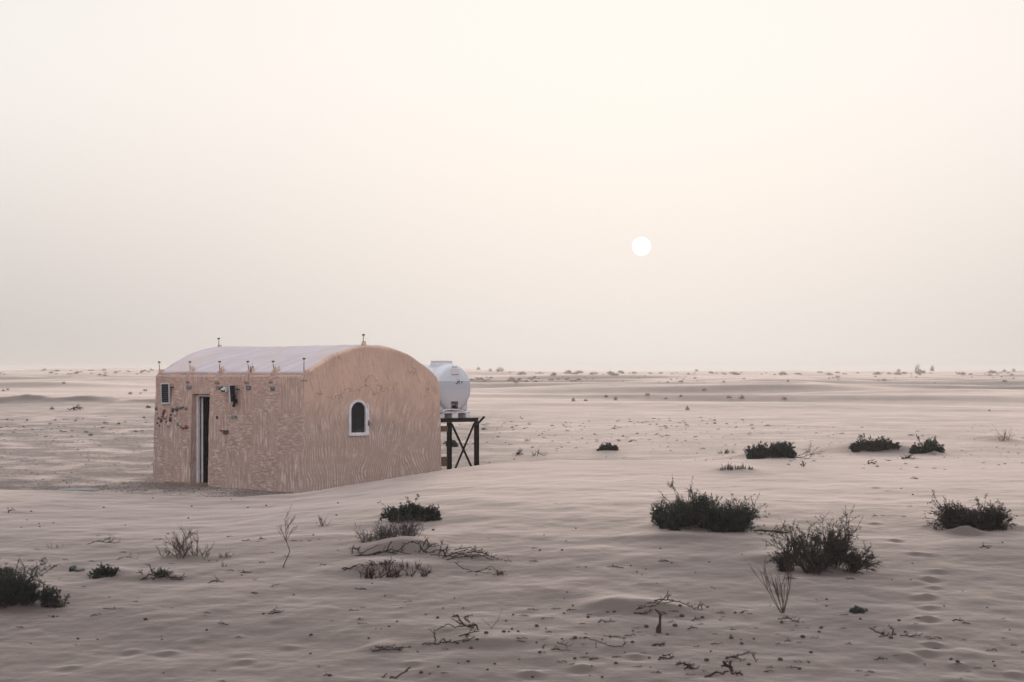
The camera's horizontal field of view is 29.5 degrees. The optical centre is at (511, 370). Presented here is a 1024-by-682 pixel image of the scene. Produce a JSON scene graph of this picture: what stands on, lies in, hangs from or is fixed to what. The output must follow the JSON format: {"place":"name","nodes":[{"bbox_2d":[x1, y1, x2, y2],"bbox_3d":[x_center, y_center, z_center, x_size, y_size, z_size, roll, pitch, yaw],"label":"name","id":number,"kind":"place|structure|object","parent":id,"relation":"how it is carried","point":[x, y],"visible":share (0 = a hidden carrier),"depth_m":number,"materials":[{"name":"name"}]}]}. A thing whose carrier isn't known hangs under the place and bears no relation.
{"place":"outdoors","nodes":[
{"label":"outdoors","id":0,"kind":"place"},
{"bbox_2d":[69,565,75,571],"bbox_3d":[-5.418,2.443,24.009,0.056,0.070,0.303,0,0,0],"label":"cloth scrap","id":1,"kind":"object","parent":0,"point":[72,568],"visible":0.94,"depth_m":23.93,"materials":[{"name":"grey fabric"}]},
{"bbox_2d":[0,425,1019,496],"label":"gravel","id":2,"kind":"structure","parent":0,"point":[291,492],"depth_m":46.45,"materials":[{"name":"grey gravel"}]},
{"bbox_2d":[0,367,1023,681],"bbox_3d":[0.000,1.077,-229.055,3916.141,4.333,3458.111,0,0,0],"label":"ground","id":3,"kind":"structure","parent":0,"point":[586,505],"depth_m":25.93,"materials":[{"name":"beige sand"}]},
{"bbox_2d":[0,557,69,609],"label":"desert bush","id":4,"kind":"object","parent":3,"relation":"on","point":[13,590],"visible":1,"depth_m":20.95,"materials":[{"name":"green plant"}]},
{"bbox_2d":[69,404,83,409],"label":"shrub","id":5,"kind":"object","parent":3,"relation":"on","point":[74,408],"visible":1,"depth_m":100.12,"materials":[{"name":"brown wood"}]},
{"bbox_2d":[57,488,97,490],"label":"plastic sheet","id":6,"kind":"object","parent":3,"relation":"on","point":[78,489],"visible":0.95,"depth_m":42.32,"materials":[{"name":"white plastic"}]},
{"bbox_2d":[75,568,84,571],"bbox_3d":[-5.313,2.454,23.920,0.111,0.041,0.241,0,0,0],"label":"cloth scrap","id":7,"kind":"object","parent":3,"relation":"on","point":[79,570],"visible":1,"depth_m":23.87,"materials":[{"name":"grey fabric"}]},
{"bbox_2d":[87,572,102,578],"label":"desert bush","id":8,"kind":"object","parent":3,"relation":"on","point":[95,576],"visible":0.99,"depth_m":23.22,"materials":[{"name":"green plant"}]},
{"bbox_2d":[86,534,120,544],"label":"dead branch","id":9,"kind":"object","parent":3,"relation":"on","point":[106,539],"visible":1,"depth_m":26.62,"materials":[{"name":"brown wood"}]},
{"bbox_2d":[88,562,120,576],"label":"desert bush","id":10,"kind":"object","parent":3,"relation":"on","point":[104,571],"visible":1,"depth_m":23.33,"materials":[{"name":"green plant"}]},
{"bbox_2d":[135,563,185,579],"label":"dead branch","id":11,"kind":"object","parent":3,"relation":"on","point":[165,575],"visible":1,"depth_m":23.14,"materials":[{"name":"brown wood"}]},
{"bbox_2d":[150,567,173,576],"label":"green tuft","id":12,"kind":"object","parent":3,"relation":"on","point":[159,571],"visible":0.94,"depth_m":23.28,"materials":[{"name":"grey plant"}]},
{"bbox_2d":[156,524,214,559],"bbox_3d":[-4.197,2.219,25.005,0.620,0.490,0.556,0,0,44],"label":"bare shrub","id":13,"kind":"object","parent":3,"relation":"on","point":[180,547],"visible":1,"depth_m":24.98,"materials":[{"name":"brown plant"}]},
{"bbox_2d":[276,506,297,567],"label":"bare shrub","id":14,"kind":"object","parent":3,"relation":"on","point":[283,536],"visible":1,"depth_m":24.05,"materials":[{"name":"brown wood"}]},
{"bbox_2d":[153,341,441,492],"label":"plaster hut","id":15,"kind":"object","parent":3,"relation":"on","point":[325,417],"visible":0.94,"depth_m":42.81,"materials":[{"name":"beige paint"}]},
{"bbox_2d":[161,383,173,403],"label":"solar panel","id":16,"kind":"object","parent":15,"relation":"attached to","point":[165,393],"visible":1,"depth_m":45.03,"materials":[{"name":"black glass"}]},
{"bbox_2d":[201,398,209,481],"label":"door","id":17,"kind":"structure","parent":15,"relation":"in","point":[205,402],"depth_m":44.43,"materials":[{"name":"black"}]},
{"bbox_2d":[219,386,227,391],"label":"floodlight","id":18,"kind":"object","parent":15,"relation":"attached to","point":[224,388],"visible":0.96,"depth_m":43.24,"materials":[{"name":"white metal"}]},
{"bbox_2d":[228,385,239,406],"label":"solar panel","id":19,"kind":"object","parent":15,"relation":"attached to","point":[232,389],"visible":1,"depth_m":42.97,"materials":[{"name":"black glass"}]},
{"bbox_2d":[349,400,371,435],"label":"window","id":20,"kind":"structure","parent":15,"relation":"in","point":[359,422],"depth_m":42.33,"materials":[{"name":"black glass"}]},
{"bbox_2d":[318,516,331,526],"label":"bare shrub","id":21,"kind":"object","parent":3,"relation":"on","point":[320,521],"visible":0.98,"depth_m":28.66,"materials":[{"name":"brown plant"}]},
{"bbox_2d":[341,564,367,569],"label":"dead branch","id":22,"kind":"object","parent":3,"relation":"on","point":[362,565],"visible":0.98,"depth_m":23.64,"materials":[{"name":"brown wood"}]},
{"bbox_2d":[350,544,379,553],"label":"dead branch","id":23,"kind":"object","parent":3,"relation":"on","point":[352,548],"visible":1,"depth_m":24.98,"materials":[{"name":"brown wood"}]},
{"bbox_2d":[359,558,402,578],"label":"dead shrub","id":24,"kind":"object","parent":3,"relation":"on","point":[370,574],"visible":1,"depth_m":23.14,"materials":[{"name":"plant"}]},
{"bbox_2d":[369,557,397,565],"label":"dead shrub","id":25,"kind":"object","parent":3,"relation":"on","point":[384,562],"visible":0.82,"depth_m":23.76,"materials":[{"name":"brown plant"}]},
{"bbox_2d":[354,513,425,542],"bbox_3d":[-1.628,2.095,25.870,0.988,0.456,0.494,0,0,0],"label":"dead shrub","id":26,"kind":"object","parent":3,"relation":"on","point":[390,532],"visible":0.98,"depth_m":25.88,"materials":[{"name":"brown plant"}]},
{"bbox_2d":[370,643,410,650],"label":"dead branch","id":27,"kind":"object","parent":3,"relation":"on","point":[402,647],"visible":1,"depth_m":18.72,"materials":[{"name":"brown wood"}]},
{"bbox_2d":[350,537,439,555],"bbox_3d":[-1.465,2.247,24.878,1.216,0.272,0.159,0,0,0],"label":"dead branch","id":28,"kind":"object","parent":3,"relation":"on","point":[396,551],"visible":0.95,"depth_m":24.86,"materials":[{"name":"brown wood"}]},
{"bbox_2d":[381,667,410,678],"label":"dead branch","id":29,"kind":"object","parent":3,"relation":"on","point":[406,670],"visible":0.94,"depth_m":17.47,"materials":[{"name":"brown wood"}]},
{"bbox_2d":[398,558,420,568],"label":"dead shrub","id":30,"kind":"object","parent":3,"relation":"on","point":[401,565],"visible":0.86,"depth_m":23.66,"materials":[{"name":"brown plant"}]},
{"bbox_2d":[377,494,441,522],"bbox_3d":[-1.512,2.066,28.721,0.977,0.521,0.505,0,0,0],"label":"desert bush","id":31,"kind":"object","parent":3,"relation":"on","point":[411,510],"visible":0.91,"depth_m":28.65,"materials":[{"name":"green plant"}]},
{"bbox_2d":[402,564,431,576],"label":"dead shrub","id":32,"kind":"object","parent":3,"relation":"on","point":[426,572],"visible":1,"depth_m":23.20,"materials":[{"name":"brown plant"}]},
{"bbox_2d":[422,628,478,644],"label":"dead branch","id":33,"kind":"object","parent":3,"relation":"on","point":[434,633],"visible":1,"depth_m":19.06,"materials":[{"name":"brown wood"}]},
{"bbox_2d":[443,440,458,446],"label":"desert bush","id":34,"kind":"object","parent":3,"relation":"on","point":[454,443],"visible":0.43,"depth_m":63.26,"materials":[{"name":"green plant"}]},
{"bbox_2d":[435,613,478,630],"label":"dead branch","id":35,"kind":"object","parent":3,"relation":"on","point":[469,626],"visible":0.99,"depth_m":19.65,"materials":[{"name":"brown wood"}]},
{"bbox_2d":[441,416,484,469],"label":"tank stand","id":36,"kind":"object","parent":3,"relation":"on","point":[446,461],"visible":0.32,"depth_m":45.01,"materials":[{"name":"black metal"}]},
{"bbox_2d":[423,360,469,417],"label":"water tank","id":37,"kind":"object","parent":36,"relation":"on","point":[454,384],"visible":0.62,"depth_m":44.95,"materials":[{"name":"plastic"}]},
{"bbox_2d":[430,539,502,560],"bbox_3d":[-0.567,2.261,24.408,0.931,0.312,0.177,0,0,0],"label":"branch heap","id":38,"kind":"object","parent":3,"relation":"on","point":[469,551],"visible":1,"depth_m":24.40,"materials":[{"name":"brown wood"}]},
{"bbox_2d":[455,562,498,572],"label":"dead branch","id":39,"kind":"object","parent":3,"relation":"on","point":[479,570],"visible":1,"depth_m":23.39,"materials":[{"name":"brown wood"}]},
{"bbox_2d":[532,449,546,455],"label":"dead branch","id":40,"kind":"object","parent":3,"relation":"on","point":[533,454],"visible":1,"depth_m":57.52,"materials":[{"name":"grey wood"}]},
{"bbox_2d":[542,639,572,650],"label":"dead branch","id":41,"kind":"object","parent":3,"relation":"on","point":[559,643],"visible":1,"depth_m":18.75,"materials":[{"name":"brown wood"}]},
{"bbox_2d":[586,637,627,647],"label":"dead branch","id":42,"kind":"object","parent":3,"relation":"on","point":[609,645],"visible":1,"depth_m":18.88,"materials":[{"name":"brown wood"}]},
{"bbox_2d":[596,442,618,450],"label":"desert bush","id":43,"kind":"object","parent":3,"relation":"on","point":[607,447],"visible":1,"depth_m":59.84,"materials":[{"name":"green plant"}]},
{"bbox_2d":[633,605,655,614],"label":"dead branch","id":44,"kind":"object","parent":3,"relation":"on","point":[646,612],"visible":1,"depth_m":20.68,"materials":[{"name":"brown wood"}]},
{"bbox_2d":[651,642,665,645],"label":"dead branch","id":45,"kind":"object","parent":3,"relation":"on","point":[663,643],"visible":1,"depth_m":18.99,"materials":[{"name":"brown wood"}]},
{"bbox_2d":[655,608,662,632],"bbox_3d":[1.484,2.546,19.632,0.078,0.295,0.060,0,0,36],"label":"stump","id":46,"kind":"object","parent":3,"relation":"on","point":[658,628],"visible":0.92,"depth_m":19.62,"materials":[{"name":"brown wood"}]},
{"bbox_2d":[659,653,674,658],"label":"dead branch","id":47,"kind":"object","parent":3,"relation":"on","point":[672,656],"visible":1,"depth_m":18.36,"materials":[{"name":"brown wood"}]},
{"bbox_2d":[647,590,704,609],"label":"arched branch","id":48,"kind":"object","parent":3,"relation":"on","point":[670,595],"visible":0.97,"depth_m":20.93,"materials":[{"name":"brown wood"}]},
{"bbox_2d":[674,661,698,668],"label":"dead branch","id":49,"kind":"object","parent":3,"relation":"on","point":[685,664],"visible":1,"depth_m":17.79,"materials":[{"name":"brown wood"}]},
{"bbox_2d":[649,477,789,534],"bbox_3d":[2.915,1.940,27.054,2.007,1.028,1.062,0,0,0],"label":"desert bush","id":50,"kind":"object","parent":3,"relation":"on","point":[701,511],"visible":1,"depth_m":26.97,"materials":[{"name":"green plant"}]},
{"bbox_2d":[704,660,742,676],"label":"root branch","id":51,"kind":"object","parent":3,"relation":"on","point":[729,666],"visible":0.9,"depth_m":17.54,"materials":[{"name":"brown wood"}]},
{"bbox_2d":[725,650,757,661],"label":"dead branch","id":52,"kind":"object","parent":3,"relation":"on","point":[736,656],"visible":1,"depth_m":18.25,"materials":[{"name":"brown wood"}]},
{"bbox_2d":[747,554,792,612],"bbox_3d":[2.743,2.267,20.718,0.516,0.696,0.285,0,0,0],"label":"bare shrub","id":53,"kind":"object","parent":3,"relation":"on","point":[783,607],"visible":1,"depth_m":20.72,"materials":[{"name":"brown plant"}]},
{"bbox_2d":[743,441,822,458],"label":"desert bush","id":54,"kind":"object","parent":3,"relation":"on","point":[779,450],"visible":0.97,"depth_m":49.13,"materials":[{"name":"green plant"}]},
{"bbox_2d":[778,615,800,622],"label":"dead branch","id":55,"kind":"object","parent":3,"relation":"on","point":[789,618],"visible":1,"depth_m":20.24,"materials":[{"name":"brown wood"}]},
{"bbox_2d":[761,505,881,575],"bbox_3d":[3.726,2.079,23.468,1.533,0.899,0.874,0,0,0],"label":"desert bush","id":56,"kind":"object","parent":3,"relation":"on","point":[837,550],"visible":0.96,"depth_m":23.38,"materials":[{"name":"green plant"}]},
{"bbox_2d":[848,605,867,613],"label":"green tuft","id":57,"kind":"object","parent":3,"relation":"on","point":[858,610],"visible":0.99,"depth_m":20.76,"materials":[{"name":"green plant"}]},
{"bbox_2d":[848,433,901,451],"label":"desert bush","id":58,"kind":"object","parent":3,"relation":"on","point":[877,445],"visible":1,"depth_m":56.64,"materials":[{"name":"green plant"}]},
{"bbox_2d":[869,625,923,636],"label":"dead branch","id":59,"kind":"object","parent":3,"relation":"on","point":[892,634],"visible":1,"depth_m":19.41,"materials":[{"name":"brown wood"}]},
{"bbox_2d":[901,454,914,458],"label":"dead branch","id":60,"kind":"object","parent":3,"relation":"on","point":[908,457],"visible":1,"depth_m":48.80,"materials":[{"name":"brown wood"}]},
{"bbox_2d":[914,365,920,373],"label":"scrub bush","id":61,"kind":"object","parent":3,"relation":"on","point":[916,370],"visible":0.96,"depth_m":456.10,"materials":[{"name":"plant"}]},
{"bbox_2d":[909,434,944,453],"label":"desert bush","id":62,"kind":"object","parent":3,"relation":"on","point":[930,446],"visible":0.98,"depth_m":55.81,"materials":[{"name":"green plant"}]},
{"bbox_2d":[923,490,1017,530],"bbox_3d":[6.534,2.013,27.639,1.357,0.677,0.843,0,0,0],"label":"desert bush","id":63,"kind":"object","parent":3,"relation":"on","point":[991,518],"visible":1,"depth_m":27.50,"materials":[{"name":"green plant"}]},
{"bbox_2d":[992,424,1012,440],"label":"bare shrub","id":64,"kind":"object","parent":3,"relation":"on","point":[1004,437],"visible":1,"depth_m":64.77,"materials":[{"name":"brown plant"}]},
{"bbox_2d":[0,0,1023,370],"label":"sky","id":65,"kind":"structure","parent":0,"point":[511,185],"materials":[{"name":"white"}]},
{"bbox_2d":[717,462,752,469],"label":"dry grass","id":66,"kind":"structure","parent":0,"point":[728,467],"depth_m":41.50,"materials":[{"name":"brown plant"}]}
]}

